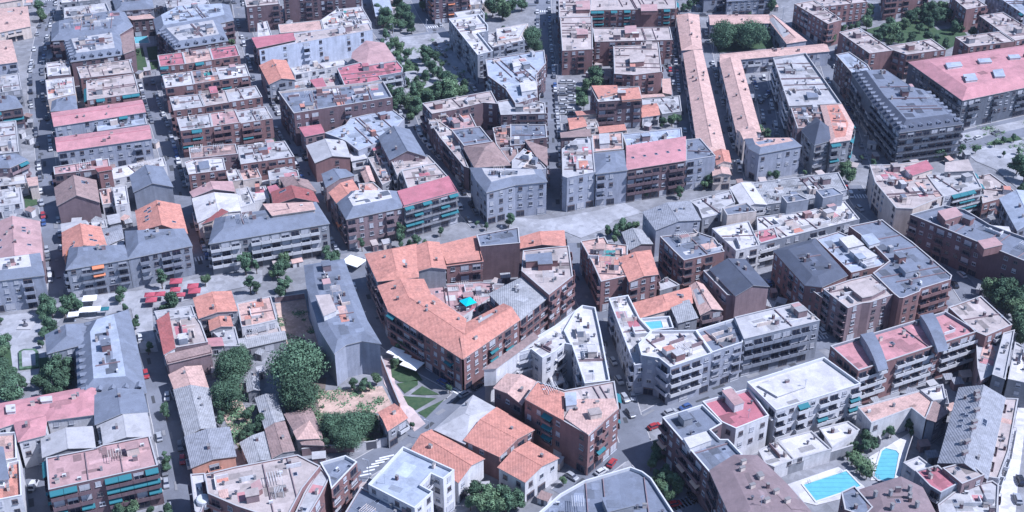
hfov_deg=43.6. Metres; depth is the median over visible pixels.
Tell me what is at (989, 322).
apartment building
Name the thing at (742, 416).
apartment building
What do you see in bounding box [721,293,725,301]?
balcony door
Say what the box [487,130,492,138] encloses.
yard shed
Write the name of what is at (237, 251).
balcony door
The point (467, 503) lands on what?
tree
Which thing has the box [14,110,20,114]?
balcony door
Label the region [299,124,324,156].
apartment building
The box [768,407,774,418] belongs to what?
balcony door
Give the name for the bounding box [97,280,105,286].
balcony door
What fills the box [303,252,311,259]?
shop window
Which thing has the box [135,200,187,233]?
apartment building
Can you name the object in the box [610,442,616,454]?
shop window
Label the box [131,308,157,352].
pedestrian street
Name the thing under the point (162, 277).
tree
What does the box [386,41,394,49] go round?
tree
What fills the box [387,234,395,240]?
shop window
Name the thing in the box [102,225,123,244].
apartment building
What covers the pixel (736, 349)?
balcony door
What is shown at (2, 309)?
shop window
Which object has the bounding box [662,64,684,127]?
road
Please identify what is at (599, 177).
balcony door
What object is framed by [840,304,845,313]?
balcony door
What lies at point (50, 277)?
parked van
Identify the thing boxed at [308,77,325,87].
apartment building
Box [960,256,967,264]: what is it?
balcony door
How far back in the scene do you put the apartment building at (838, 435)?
362.26 m
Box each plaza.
[508,203,641,237]
[961,120,1023,186]
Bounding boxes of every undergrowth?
[404,38,472,97]
[966,125,1023,152]
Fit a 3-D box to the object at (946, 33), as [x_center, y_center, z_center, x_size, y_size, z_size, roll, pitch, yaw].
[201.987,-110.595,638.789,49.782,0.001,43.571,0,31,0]
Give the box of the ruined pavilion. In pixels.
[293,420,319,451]
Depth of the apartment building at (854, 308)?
408.26 m
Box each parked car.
[39,198,44,205]
[40,211,45,218]
[41,218,45,225]
[44,245,49,252]
[45,253,50,260]
[56,216,60,222]
[57,229,61,236]
[137,332,142,340]
[143,369,149,378]
[155,431,162,441]
[161,465,168,476]
[163,477,169,488]
[164,391,170,400]
[175,157,180,163]
[176,440,183,451]
[179,454,185,464]
[181,180,186,186]
[201,244,206,251]
[203,252,208,259]
[330,236,334,243]
[332,244,339,250]
[436,378,449,386]
[458,390,471,397]
[465,215,472,222]
[468,201,474,207]
[471,381,483,390]
[472,208,478,214]
[558,87,566,90]
[559,99,568,102]
[565,471,578,481]
[566,111,575,114]
[567,84,575,87]
[594,466,608,475]
[606,458,617,468]
[608,356,617,365]
[614,375,623,384]
[619,392,630,402]
[625,407,635,417]
[629,391,635,400]
[647,422,660,429]
[662,408,677,415]
[668,500,681,507]
[678,402,691,410]
[686,491,697,502]
[763,279,771,286]
[819,327,826,334]
[854,204,863,210]
[858,141,863,147]
[951,281,958,287]
[957,271,966,277]
[963,137,973,141]
[973,135,982,139]
[991,130,1000,134]
[1013,492,1022,504]
[1015,474,1023,485]
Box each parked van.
[28,479,38,490]
[47,272,52,281]
[426,143,432,149]
[457,203,462,209]
[735,159,740,165]
[737,165,741,171]
[847,190,853,197]
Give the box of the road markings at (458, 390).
[46,0,866,510]
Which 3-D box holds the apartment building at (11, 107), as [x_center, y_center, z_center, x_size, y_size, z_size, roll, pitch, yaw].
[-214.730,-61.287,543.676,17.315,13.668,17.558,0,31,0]
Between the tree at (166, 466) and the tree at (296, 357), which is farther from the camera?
the tree at (296, 357)
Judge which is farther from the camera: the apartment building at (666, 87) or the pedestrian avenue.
the apartment building at (666, 87)
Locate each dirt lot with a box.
[219,399,253,445]
[275,299,320,355]
[318,386,391,414]
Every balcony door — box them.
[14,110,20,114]
[23,278,32,283]
[25,286,33,291]
[27,294,35,299]
[53,500,64,507]
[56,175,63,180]
[59,153,66,158]
[67,497,78,504]
[70,507,80,511]
[79,484,90,491]
[81,267,90,273]
[81,494,92,501]
[83,275,91,281]
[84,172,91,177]
[85,282,93,288]
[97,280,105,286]
[118,261,126,267]
[119,269,128,274]
[121,276,129,282]
[124,494,134,501]
[133,472,144,479]
[134,142,141,147]
[136,150,142,155]
[137,491,147,498]
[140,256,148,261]
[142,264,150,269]
[143,271,151,276]
[162,251,169,257]
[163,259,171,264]
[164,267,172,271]
[172,249,180,255]
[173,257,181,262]
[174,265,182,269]
[202,318,210,325]
[203,327,209,333]
[204,225,211,231]
[209,463,219,470]
[211,244,218,249]
[211,498,220,508]
[212,252,220,257]
[213,260,221,265]
[218,172,225,176]
[221,242,229,247]
[222,250,230,255]
[223,258,231,263]
[231,241,239,246]
[232,249,240,254]
[251,164,257,168]
[251,237,259,242]
[252,245,260,250]
[253,253,261,258]
[258,325,265,331]
[261,236,269,240]
[262,244,269,248]
[263,251,270,256]
[269,161,275,165]
[271,181,278,185]
[271,234,279,239]
[272,242,279,247]
[273,250,280,255]
[278,160,284,164]
[281,232,288,237]
[282,240,289,245]
[283,248,290,252]
[291,230,298,235]
[292,238,299,243]
[293,246,300,251]
[301,229,308,234]
[302,237,309,242]
[302,245,309,249]
[311,227,318,232]
[311,235,318,240]
[312,243,319,248]
[315,500,320,511]
[333,484,339,496]
[334,496,340,505]
[335,505,341,511]
[348,219,355,224]
[348,227,355,232]
[349,235,356,240]
[350,466,357,478]
[351,478,357,487]
[352,487,357,497]
[356,162,362,166]
[386,211,393,216]
[387,219,393,224]
[387,227,394,232]
[396,318,401,327]
[397,328,402,336]
[399,421,405,430]
[403,323,409,332]
[406,214,412,221]
[410,327,416,336]
[411,346,416,353]
[414,203,420,209]
[418,332,423,341]
[418,342,423,350]
[418,350,423,358]
[423,209,429,215]
[423,479,429,487]
[424,217,430,223]
[432,198,438,205]
[432,207,438,212]
[433,215,439,221]
[441,196,447,202]
[447,351,452,360]
[447,370,453,378]
[450,202,456,207]
[461,265,468,271]
[461,275,468,281]
[473,264,480,270]
[473,274,480,280]
[478,304,483,311]
[489,339,494,348]
[500,452,506,461]
[505,328,510,337]
[505,338,510,346]
[513,403,519,412]
[520,353,527,361]
[520,362,528,370]
[521,317,526,326]
[528,311,532,320]
[529,115,535,119]
[534,306,539,315]
[538,115,544,119]
[541,300,545,309]
[550,293,554,301]
[557,348,562,357]
[557,359,562,367]
[596,438,601,446]
[597,175,604,180]
[597,184,603,188]
[597,192,603,196]
[597,426,602,435]
[627,188,633,192]
[628,171,634,176]
[630,281,637,288]
[630,289,637,296]
[635,186,641,191]
[636,170,642,174]
[644,177,650,181]
[652,176,658,180]
[660,374,666,383]
[660,384,665,393]
[661,363,666,373]
[661,434,666,441]
[662,422,667,431]
[668,181,674,185]
[669,165,675,169]
[669,248,672,257]
[670,377,678,384]
[670,387,677,394]
[671,367,679,374]
[676,180,682,184]
[680,383,687,390]
[680,456,686,464]
[681,373,688,380]
[681,444,687,454]
[682,364,689,371]
[684,269,691,275]
[684,277,690,283]
[685,260,692,267]
[686,169,692,174]
[686,177,692,182]
[687,161,693,167]
[687,464,692,472]
[688,453,693,462]
[690,379,698,386]
[691,370,698,377]
[692,360,699,367]
[694,460,700,470]
[694,473,699,480]
[702,314,709,320]
[703,275,707,282]
[705,256,712,263]
[709,475,713,488]
[711,371,718,379]
[712,312,720,317]
[712,362,719,370]
[713,352,720,360]
[713,484,717,497]
[714,177,720,182]
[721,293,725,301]
[731,364,738,372]
[732,355,739,363]
[733,345,740,353]
[742,359,749,365]
[743,350,750,356]
[744,340,751,346]
[749,258,755,264]
[750,249,756,255]
[752,357,759,363]
[753,347,760,354]
[754,338,761,344]
[756,208,762,212]
[761,354,768,361]
[761,400,766,411]
[762,345,769,351]
[764,335,771,341]
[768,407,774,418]
[771,352,778,358]
[772,343,779,349]
[773,333,780,339]
[774,430,782,437]
[775,420,783,427]
[776,410,784,417]
[780,350,787,356]
[781,340,788,346]
[783,331,790,337]
[790,347,796,353]
[791,338,798,344]
[792,328,799,335]
[795,423,803,430]
[797,414,804,420]
[799,283,803,292]
[799,345,806,351]
[800,336,807,342]
[801,326,808,332]
[810,232,816,237]
[818,407,825,414]
[819,230,825,235]
[819,397,827,404]
[819,430,823,440]
[823,291,829,300]
[827,413,834,420]
[828,403,836,410]
[830,393,838,401]
[836,355,842,365]
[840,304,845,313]
[843,361,849,371]
[850,368,856,378]
[851,387,858,394]
[852,273,859,278]
[859,370,866,378]
[865,387,872,393]
[866,377,874,384]
[868,368,875,374]
[874,383,881,390]
[876,374,883,380]
[893,377,900,383]
[894,368,901,374]
[896,358,903,365]
[897,147,903,153]
[898,140,904,146]
[899,133,905,139]
[902,374,909,380]
[904,365,911,371]
[905,146,911,151]
[906,139,912,144]
[906,355,913,362]
[907,234,914,242]
[909,226,915,232]
[910,218,917,225]
[911,371,918,377]
[913,362,920,368]
[914,138,920,143]
[915,352,922,359]
[918,307,924,313]
[920,298,926,304]
[920,368,927,374]
[921,289,928,295]
[922,359,929,365]
[924,349,931,356]
[928,304,934,310]
[929,295,936,301]
[929,489,938,501]
[930,501,936,510]
[931,286,938,292]
[933,245,940,253]
[935,237,942,245]
[937,228,943,235]
[937,301,944,307]
[938,362,945,368]
[939,292,946,298]
[940,353,947,359]
[941,283,948,289]
[947,359,954,365]
[949,350,956,356]
[951,340,958,347]
[956,356,963,362]
[958,347,965,353]
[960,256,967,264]
[960,337,967,344]
[962,248,969,255]
[964,240,971,247]
[969,334,975,341]
[982,378,988,385]
[994,332,1001,339]
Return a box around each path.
[142,46,150,68]
[381,358,425,430]
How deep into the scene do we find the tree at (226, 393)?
374.23 m
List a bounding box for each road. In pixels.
[20,450,49,511]
[28,0,66,302]
[136,322,191,511]
[137,81,212,272]
[231,0,354,253]
[347,258,455,392]
[355,385,484,481]
[361,0,392,41]
[397,106,484,228]
[398,29,448,37]
[411,0,444,31]
[470,83,485,92]
[516,3,541,7]
[535,0,561,210]
[552,436,645,493]
[567,243,705,511]
[627,350,828,432]
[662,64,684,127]
[671,29,691,137]
[677,11,834,60]
[701,29,743,178]
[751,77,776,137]
[768,278,829,349]
[819,301,953,349]
[821,56,869,167]
[847,185,980,300]
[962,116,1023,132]
[963,128,1023,149]
[998,407,1023,511]
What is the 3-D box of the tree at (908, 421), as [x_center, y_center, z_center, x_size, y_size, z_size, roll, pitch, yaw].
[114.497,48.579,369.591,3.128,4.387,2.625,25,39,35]
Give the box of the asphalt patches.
[28,3,967,507]
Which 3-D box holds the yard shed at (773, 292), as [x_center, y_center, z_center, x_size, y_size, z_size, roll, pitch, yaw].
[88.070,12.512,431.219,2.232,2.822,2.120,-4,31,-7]
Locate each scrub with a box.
[221,405,256,444]
[277,308,313,341]
[279,385,382,450]
[316,385,387,411]
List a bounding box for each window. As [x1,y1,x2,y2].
[0,305,4,312]
[4,210,12,217]
[5,304,16,311]
[12,499,18,504]
[14,209,23,215]
[17,35,23,40]
[17,124,24,129]
[21,189,28,195]
[26,450,31,456]
[28,302,37,308]
[38,457,43,464]
[53,421,59,426]
[73,291,82,297]
[86,290,95,294]
[95,481,101,487]
[98,288,107,294]
[105,207,113,213]
[110,284,118,292]
[118,160,125,166]
[126,182,131,188]
[135,32,141,36]
[138,501,150,509]
[149,31,155,35]
[166,274,173,280]
[234,265,242,271]
[250,27,256,31]
[265,344,274,352]
[272,97,278,102]
[293,254,301,258]
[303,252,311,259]
[312,250,320,257]
[349,243,357,249]
[378,236,385,243]
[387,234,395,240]
[390,436,397,447]
[406,230,413,237]
[415,228,422,234]
[424,225,430,232]
[426,361,431,371]
[433,366,439,376]
[434,504,442,511]
[440,371,446,379]
[441,220,448,227]
[442,18,447,23]
[446,501,454,511]
[450,218,457,225]
[455,381,461,391]
[460,489,466,502]
[465,380,471,389]
[487,124,493,129]
[488,216,495,224]
[497,214,504,221]
[516,210,523,216]
[527,489,534,501]
[537,208,544,214]
[538,482,545,493]
[553,449,561,454]
[555,315,559,324]
[561,312,565,319]
[567,204,574,211]
[570,69,576,74]
[575,462,584,474]
[576,202,583,209]
[577,69,583,74]
[579,433,583,440]
[586,200,592,207]
[587,462,594,474]
[595,458,601,468]
[596,199,603,206]
[602,303,608,311]
[602,449,608,461]
[606,198,613,204]
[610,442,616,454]
[624,122,630,128]
[626,195,633,202]
[633,122,639,127]
[634,194,641,200]
[634,387,641,394]
[642,193,649,199]
[643,387,652,395]
[651,120,657,125]
[651,191,657,197]
[658,393,664,403]
[659,190,665,196]
[666,457,671,469]
[667,188,674,195]
[679,392,687,401]
[685,184,691,190]
[695,182,701,188]
[699,385,707,394]
[720,375,728,384]
[721,183,728,189]
[729,373,738,381]
[740,368,749,376]
[748,172,754,180]
[754,67,759,72]
[759,363,768,371]
[760,66,766,71]
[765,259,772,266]
[778,359,786,366]
[797,354,805,362]
[820,165,825,170]
[827,325,833,335]
[828,166,835,172]
[834,334,841,341]
[836,417,844,423]
[846,333,853,340]
[846,416,854,422]
[875,325,882,331]
[890,386,898,394]
[896,72,902,78]
[900,383,907,390]
[909,380,916,387]
[918,377,925,384]
[927,372,935,379]
[931,253,939,261]
[931,431,937,442]
[937,426,944,437]
[939,256,948,265]
[958,264,966,272]
[962,362,968,369]
[964,121,969,127]
[967,268,975,277]
[969,120,975,126]
[980,212,986,218]
[982,117,987,123]
[987,210,993,217]
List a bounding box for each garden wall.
[275,293,304,302]
[302,444,353,455]
[354,441,365,451]
[376,437,387,447]
[381,357,399,406]
[787,444,852,474]
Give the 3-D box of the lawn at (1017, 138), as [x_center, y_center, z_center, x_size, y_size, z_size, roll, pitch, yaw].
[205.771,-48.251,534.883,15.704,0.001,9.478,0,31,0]
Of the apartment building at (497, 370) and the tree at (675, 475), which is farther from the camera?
the apartment building at (497, 370)
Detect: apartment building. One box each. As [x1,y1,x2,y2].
[0,0,24,7]
[0,6,31,41]
[0,39,19,75]
[0,73,24,106]
[0,95,26,129]
[0,117,21,155]
[0,153,31,177]
[0,174,29,195]
[0,186,24,218]
[0,215,46,283]
[0,253,47,312]
[0,387,98,449]
[0,432,22,470]
[0,446,9,484]
[0,460,27,511]
[14,416,49,467]
[26,176,39,199]
[40,426,95,460]
[42,435,164,511]
[45,59,71,79]
[45,77,78,118]
[45,323,86,372]
[50,11,135,60]
[50,95,77,111]
[50,100,146,140]
[51,158,109,189]
[54,175,101,223]
[55,125,153,166]
[59,0,100,15]
[60,223,106,265]
[61,220,88,231]
[63,3,109,18]
[63,32,123,85]
[64,244,132,297]
[74,309,149,415]
[77,59,133,97]
[84,74,140,107]
[91,219,107,228]
[94,387,151,440]
[95,166,114,189]
[96,117,146,131]
[98,187,115,213]
[99,412,151,444]
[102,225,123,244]
[106,213,120,226]
[110,0,154,17]
[112,157,167,188]
[112,185,131,217]
[113,240,123,244]
[120,30,137,76]
[124,227,195,287]
[127,14,155,36]
[130,165,174,208]
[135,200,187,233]
[153,3,235,54]
[154,305,195,341]
[156,312,175,376]
[157,52,186,88]
[159,20,228,53]
[161,71,195,112]
[163,0,209,12]
[164,344,212,374]
[168,365,208,399]
[169,94,205,135]
[171,316,207,351]
[173,385,216,445]
[176,113,214,157]
[183,48,213,71]
[184,157,226,190]
[184,427,236,473]
[187,473,209,511]
[188,144,239,170]
[189,181,235,211]
[191,66,221,93]
[191,291,239,337]
[192,192,240,240]
[199,86,230,113]
[201,208,227,247]
[201,454,320,511]
[207,202,330,274]
[207,337,223,365]
[208,0,232,14]
[208,316,232,337]
[210,45,240,67]
[210,109,242,149]
[213,327,239,353]
[216,64,250,89]
[226,85,262,110]
[226,168,242,193]
[235,185,255,213]
[236,106,274,144]
[237,140,295,180]
[237,296,277,337]
[238,169,261,187]
[239,331,286,355]
[244,0,283,31]
[244,322,280,338]
[249,183,269,210]
[252,33,295,72]
[257,21,271,36]
[259,23,372,66]
[259,59,294,102]
[267,184,279,202]
[268,167,299,185]
[271,185,318,203]
[277,79,310,98]
[278,20,322,33]
[278,81,392,145]
[278,176,316,194]
[283,0,361,23]
[290,59,347,82]
[295,467,331,511]
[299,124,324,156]
[304,259,381,385]
[306,138,350,181]
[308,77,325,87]
[320,168,354,211]
[320,455,361,511]
[321,6,371,28]
[323,76,337,85]
[325,110,404,163]
[328,179,358,230]
[335,61,405,91]
[335,188,404,249]
[345,486,406,511]
[350,150,367,175]
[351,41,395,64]
[358,165,374,182]
[358,182,381,189]
[365,154,394,190]
[365,244,418,308]
[368,446,454,511]
[370,0,392,25]
[372,146,381,155]
[375,278,431,341]
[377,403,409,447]
[378,126,425,182]
[386,294,466,391]
[389,155,435,190]
[397,176,458,237]
[399,163,446,189]
[411,429,484,502]
[416,241,446,287]
[419,0,469,23]
[420,110,468,190]
[422,91,497,129]
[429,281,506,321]
[434,395,495,447]
[438,112,475,128]
[440,236,483,283]
[449,14,492,83]
[452,126,492,156]
[454,8,484,20]
[460,303,519,389]
[463,142,510,183]
[463,407,534,479]
[469,0,497,12]
[469,167,547,224]
[477,225,519,279]
[482,332,538,385]
[483,50,546,105]
[484,305,611,402]
[487,277,548,341]
[488,26,526,57]
[493,125,518,167]
[493,373,536,422]
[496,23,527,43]
[496,99,547,125]
[497,441,559,501]
[510,123,548,152]
[512,149,546,176]
[518,246,575,329]
[520,230,567,262]
[524,139,549,193]
[525,381,621,475]
[540,467,672,511]
[549,370,567,389]
[556,0,590,39]
[557,16,594,74]
[560,129,591,159]
[561,137,594,211]
[565,117,586,130]
[573,110,596,120]
[579,236,630,311]
[586,119,598,134]
[590,0,678,31]
[590,85,641,128]
[592,132,623,152]
[593,25,673,65]
[594,150,627,206]
[595,124,626,134]
[607,295,650,394]
[610,41,663,94]
[618,250,660,302]
[621,228,652,252]
[623,128,682,153]
[626,136,687,202]
[633,287,692,317]
[638,330,711,404]
[640,316,673,329]
[641,94,664,98]
[641,102,660,126]
[642,95,681,122]
[642,201,700,256]
[656,277,679,295]
[656,404,742,510]
[658,229,724,289]
[662,78,671,96]
[671,300,697,329]
[676,13,702,61]
[681,50,725,151]
[683,138,715,190]
[689,281,722,329]
[690,190,734,235]
[697,318,743,388]
[699,270,732,320]
[700,0,724,12]
[702,388,768,454]
[703,455,810,511]
[706,13,769,37]
[709,258,769,318]
[711,165,731,190]
[711,221,760,271]
[713,148,732,173]
[717,44,830,73]
[718,57,761,142]
[721,202,755,227]
[724,0,770,14]
[729,182,767,224]
[735,126,757,160]
[735,302,819,376]
[742,136,801,181]
[746,357,861,444]
[752,172,847,215]
[753,200,859,268]
[754,227,779,267]
[758,440,794,476]
[768,15,806,47]
[769,53,841,135]
[771,238,847,310]
[777,430,830,469]
[780,194,808,214]
[787,104,823,143]
[792,0,841,46]
[799,117,830,174]
[810,291,822,318]
[814,0,868,26]
[814,187,842,208]
[815,421,859,450]
[816,231,885,279]
[819,274,893,341]
[820,104,855,172]
[828,311,977,405]
[832,52,870,100]
[836,27,892,70]
[838,485,872,511]
[846,69,963,162]
[848,219,951,327]
[855,390,932,438]
[859,476,934,511]
[865,160,942,235]
[879,0,928,20]
[887,39,945,79]
[901,456,931,481]
[904,160,933,179]
[906,45,1023,127]
[906,205,1023,286]
[913,465,957,511]
[920,384,948,408]
[923,402,949,442]
[927,159,984,214]
[936,480,1000,511]
[937,384,1006,482]
[942,464,984,492]
[947,0,987,31]
[948,296,1011,368]
[952,31,1014,55]
[971,341,1000,386]
[976,12,1023,46]
[977,173,1013,218]
[985,0,1023,24]
[987,398,1018,495]
[989,329,1014,393]
[992,189,1023,235]
[993,225,1010,231]
[1004,342,1023,407]
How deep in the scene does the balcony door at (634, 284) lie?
419.28 m
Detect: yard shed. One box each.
[19,130,25,138]
[24,2,31,8]
[24,113,33,120]
[24,135,33,144]
[25,206,36,217]
[27,119,33,127]
[45,54,54,62]
[71,217,81,221]
[90,216,102,220]
[120,214,129,224]
[124,218,132,227]
[135,70,143,78]
[143,67,150,75]
[151,139,159,148]
[156,6,163,13]
[211,367,218,377]
[240,384,245,394]
[255,348,265,360]
[256,365,264,379]
[262,179,268,189]
[291,257,302,267]
[312,450,325,464]
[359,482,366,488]
[370,239,378,251]
[381,238,391,249]
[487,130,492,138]
[491,277,502,283]
[500,272,510,283]
[537,490,552,505]
[551,16,557,22]
[555,454,563,470]
[603,76,609,84]
[643,122,651,130]
[695,4,700,11]
[751,94,756,101]
[758,177,766,181]
[766,299,775,308]
[770,288,777,297]
[776,296,787,306]
[815,170,824,174]
[850,162,858,170]
[867,140,876,149]
[870,396,880,403]
[871,152,879,159]
[905,387,917,393]
[916,439,930,452]
[924,450,938,464]
[925,379,937,387]
[942,373,952,384]
[944,156,953,162]
[947,402,953,415]
[950,377,964,390]
[958,369,971,381]
[962,150,971,159]
[976,283,983,295]
[982,218,991,224]
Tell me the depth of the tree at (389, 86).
570.39 m
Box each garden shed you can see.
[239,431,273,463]
[245,371,260,402]
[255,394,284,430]
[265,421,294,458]
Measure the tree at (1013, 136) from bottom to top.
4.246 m
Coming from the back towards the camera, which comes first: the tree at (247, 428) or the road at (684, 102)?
the road at (684, 102)
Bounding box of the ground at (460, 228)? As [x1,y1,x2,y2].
[0,0,1023,511]
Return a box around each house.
[263,202,315,217]
[284,406,324,452]
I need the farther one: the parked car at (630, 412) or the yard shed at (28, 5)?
the yard shed at (28, 5)
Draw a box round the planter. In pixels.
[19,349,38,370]
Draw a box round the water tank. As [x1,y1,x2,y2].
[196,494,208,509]
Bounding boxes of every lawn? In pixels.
[0,342,11,365]
[24,195,36,207]
[39,357,71,375]
[136,48,146,69]
[147,46,157,59]
[150,61,157,68]
[390,359,421,381]
[397,380,417,392]
[403,396,435,409]
[405,59,417,70]
[408,85,469,100]
[412,386,437,394]
[418,400,442,417]
[576,86,588,104]
[715,37,773,51]
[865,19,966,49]
[991,136,1021,144]
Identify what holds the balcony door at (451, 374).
in the apartment building at (428, 331)
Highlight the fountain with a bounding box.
[16,319,34,329]
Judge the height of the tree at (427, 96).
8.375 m
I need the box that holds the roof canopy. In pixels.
[459,297,476,309]
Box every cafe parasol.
[67,311,78,320]
[79,306,91,315]
[82,295,96,302]
[88,306,100,314]
[100,307,108,315]
[144,292,154,296]
[145,297,156,302]
[154,291,165,297]
[169,278,182,284]
[170,287,180,291]
[176,292,185,301]
[187,283,198,288]
[188,288,200,293]
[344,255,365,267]
[386,347,404,355]
[393,352,411,361]
[400,357,423,370]
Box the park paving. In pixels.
[384,32,476,92]
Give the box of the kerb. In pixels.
[27,0,1023,511]
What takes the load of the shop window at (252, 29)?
in the apartment building at (259, 11)
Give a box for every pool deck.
[135,36,153,46]
[788,467,864,504]
[869,433,910,479]
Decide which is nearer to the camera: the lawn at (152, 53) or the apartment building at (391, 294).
the apartment building at (391, 294)
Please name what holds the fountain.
on the square
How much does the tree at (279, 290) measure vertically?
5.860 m
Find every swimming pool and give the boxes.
[134,36,150,43]
[645,320,663,329]
[801,469,862,502]
[872,447,900,481]
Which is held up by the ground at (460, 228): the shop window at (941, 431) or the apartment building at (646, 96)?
the apartment building at (646, 96)
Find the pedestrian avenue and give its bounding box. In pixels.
[71,270,261,319]
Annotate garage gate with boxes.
[366,440,376,449]
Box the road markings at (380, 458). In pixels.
[360,454,393,475]
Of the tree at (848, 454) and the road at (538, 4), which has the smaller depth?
the tree at (848, 454)
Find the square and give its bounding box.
[0,312,66,383]
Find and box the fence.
[901,435,912,471]
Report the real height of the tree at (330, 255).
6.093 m
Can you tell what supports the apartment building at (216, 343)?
on the ground at (460, 228)
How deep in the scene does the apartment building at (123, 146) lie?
511.25 m
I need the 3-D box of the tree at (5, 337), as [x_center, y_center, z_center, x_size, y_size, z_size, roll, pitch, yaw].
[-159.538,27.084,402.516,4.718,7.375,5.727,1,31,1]
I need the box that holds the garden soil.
[280,377,382,453]
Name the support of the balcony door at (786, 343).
in the apartment building at (781, 336)
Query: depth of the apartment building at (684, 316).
405.18 m
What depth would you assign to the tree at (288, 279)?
435.07 m
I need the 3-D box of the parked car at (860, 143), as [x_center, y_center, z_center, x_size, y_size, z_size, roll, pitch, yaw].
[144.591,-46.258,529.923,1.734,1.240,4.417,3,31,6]
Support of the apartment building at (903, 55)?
on the ground at (460, 228)
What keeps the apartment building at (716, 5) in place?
on the ground at (460, 228)
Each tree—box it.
[0,332,11,348]
[0,345,8,356]
[0,361,9,376]
[0,375,5,388]
[0,377,24,401]
[1,370,20,386]
[6,365,20,377]
[18,376,28,387]
[29,374,41,389]
[33,0,43,10]
[35,303,50,319]
[36,9,46,21]
[37,340,43,347]
[38,292,56,307]
[38,326,48,339]
[38,364,53,384]
[40,316,52,331]
[41,380,55,394]
[47,300,56,317]
[47,319,58,331]
[47,352,62,368]
[50,367,74,389]
[53,378,69,391]
[58,306,68,317]
[59,294,75,311]
[61,356,73,371]
[61,366,73,384]
[69,293,77,303]
[73,299,82,309]
[112,502,124,511]
[115,286,126,300]
[115,295,121,303]
[122,303,128,309]
[125,499,138,511]
[132,318,140,329]
[146,341,153,348]
[146,505,153,511]
[156,268,167,288]
[158,304,167,309]
[159,401,169,412]
[161,455,170,465]
[162,462,171,470]
[163,407,169,419]
[163,502,173,511]
[164,292,178,308]
[199,273,211,286]
[210,377,247,409]
[211,346,255,383]
[216,414,223,426]
[217,410,224,415]
[228,38,234,44]
[229,342,252,361]
[236,254,250,275]
[238,429,247,440]
[240,409,251,421]
[242,252,251,265]
[242,275,253,293]
[242,423,254,437]
[247,404,255,414]
[251,281,260,293]
[252,259,259,273]
[252,422,263,432]
[254,412,264,426]
[265,335,330,389]
[268,270,274,279]
[272,260,286,278]
[273,285,285,295]
[274,371,323,411]
[277,251,289,260]
[277,278,289,291]
[279,257,289,270]
[285,275,292,282]
[316,409,343,434]
[319,422,328,436]
[320,437,330,448]
[323,245,330,254]
[324,251,337,260]
[328,422,345,441]
[331,424,366,451]
[338,408,375,436]
[347,377,357,388]
[357,237,364,251]
[358,379,366,391]
[363,411,379,433]
[367,381,373,389]
[370,372,381,384]
[377,14,387,27]
[378,5,394,22]
[383,28,390,37]
[384,16,398,33]
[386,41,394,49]
[386,83,394,93]
[389,36,398,42]
[391,86,403,98]
[392,0,402,6]
[392,50,400,56]
[392,99,399,110]
[392,358,399,367]
[394,7,401,17]
[394,41,404,53]
[394,90,404,107]
[395,55,403,64]
[395,222,405,236]
[396,228,403,246]
[397,18,405,27]
[398,1,410,15]
[402,10,415,23]
[402,48,411,59]
[403,94,414,109]
[405,77,410,86]
[406,20,415,33]
[406,112,413,122]
[407,105,418,119]
[410,81,419,95]
[411,234,421,244]
[413,75,419,81]
[413,95,422,111]
[416,81,425,90]
[419,0,424,10]
[419,44,433,56]
[419,69,429,81]
[420,90,434,102]
[421,52,430,62]
[424,60,437,75]
[431,51,439,60]
[433,80,443,99]
[436,66,442,81]
[438,226,443,236]
[440,70,454,80]
[441,77,458,96]
[444,87,458,98]
[445,384,451,393]
[456,84,467,95]
[459,78,467,86]
[464,495,474,510]
[466,480,482,495]
[469,492,486,511]
[482,483,499,499]
[483,0,496,16]
[486,495,505,511]
[494,0,510,20]
[494,484,506,498]
[501,492,514,511]
[502,485,510,502]
[504,212,514,227]
[506,0,517,10]
[511,487,525,509]
[516,0,527,11]
[523,25,541,41]
[526,38,542,50]
[559,476,567,483]
[575,91,584,102]
[578,96,587,109]
[581,78,593,90]
[587,64,603,85]
[591,75,605,85]
[605,224,611,236]
[612,223,620,235]
[612,235,617,241]
[618,217,628,234]
[626,222,634,228]
[631,221,639,227]
[647,459,656,470]
[649,452,658,461]
[651,443,665,461]
[653,469,659,476]
[655,470,669,481]
[655,478,667,492]
[659,117,667,126]
[660,463,669,471]
[662,484,669,491]
[663,490,675,501]
[666,470,673,484]
[667,113,677,126]
[669,472,681,484]
[671,479,684,494]
[675,185,683,199]
[676,114,682,121]
[680,2,687,12]
[686,0,693,10]
[701,181,707,189]
[705,174,712,188]
[707,19,739,48]
[733,23,743,42]
[735,19,770,48]
[763,127,771,136]
[767,0,776,10]
[771,170,780,179]
[839,160,851,168]
[840,168,844,178]
[844,167,856,182]
[845,451,850,459]
[847,23,854,29]
[849,441,858,449]
[849,455,856,464]
[854,21,860,27]
[854,458,861,468]
[858,464,865,474]
[859,438,870,452]
[860,428,870,438]
[861,8,873,19]
[861,17,872,29]
[865,469,870,479]
[867,3,875,14]
[868,435,878,451]
[871,158,876,164]
[872,32,882,41]
[877,23,889,36]
[885,17,895,23]
[885,34,896,44]
[887,425,895,437]
[888,22,902,35]
[896,31,904,43]
[901,17,910,28]
[905,9,917,22]
[905,418,911,430]
[905,421,913,430]
[906,32,916,42]
[912,7,921,22]
[915,22,924,31]
[919,8,931,22]
[920,0,937,13]
[922,31,932,38]
[924,17,934,29]
[931,6,947,24]
[933,33,940,41]
[933,149,944,157]
[937,1,948,7]
[942,7,952,21]
[942,37,949,48]
[950,20,960,34]
[957,143,966,155]
[959,20,965,31]
[967,27,976,34]
[972,145,979,152]
[981,276,999,299]
[990,286,1006,309]
[993,276,1015,292]
[1000,285,1023,309]
[1000,291,1012,315]
[1004,297,1023,319]
[1007,153,1023,173]
[1007,276,1019,287]
[1010,133,1016,142]
[1010,310,1023,333]
[1015,325,1023,344]
[1017,161,1023,181]
[1017,182,1023,189]
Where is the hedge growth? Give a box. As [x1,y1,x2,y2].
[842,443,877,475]
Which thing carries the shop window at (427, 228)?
in the apartment building at (429, 206)
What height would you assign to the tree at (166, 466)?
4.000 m

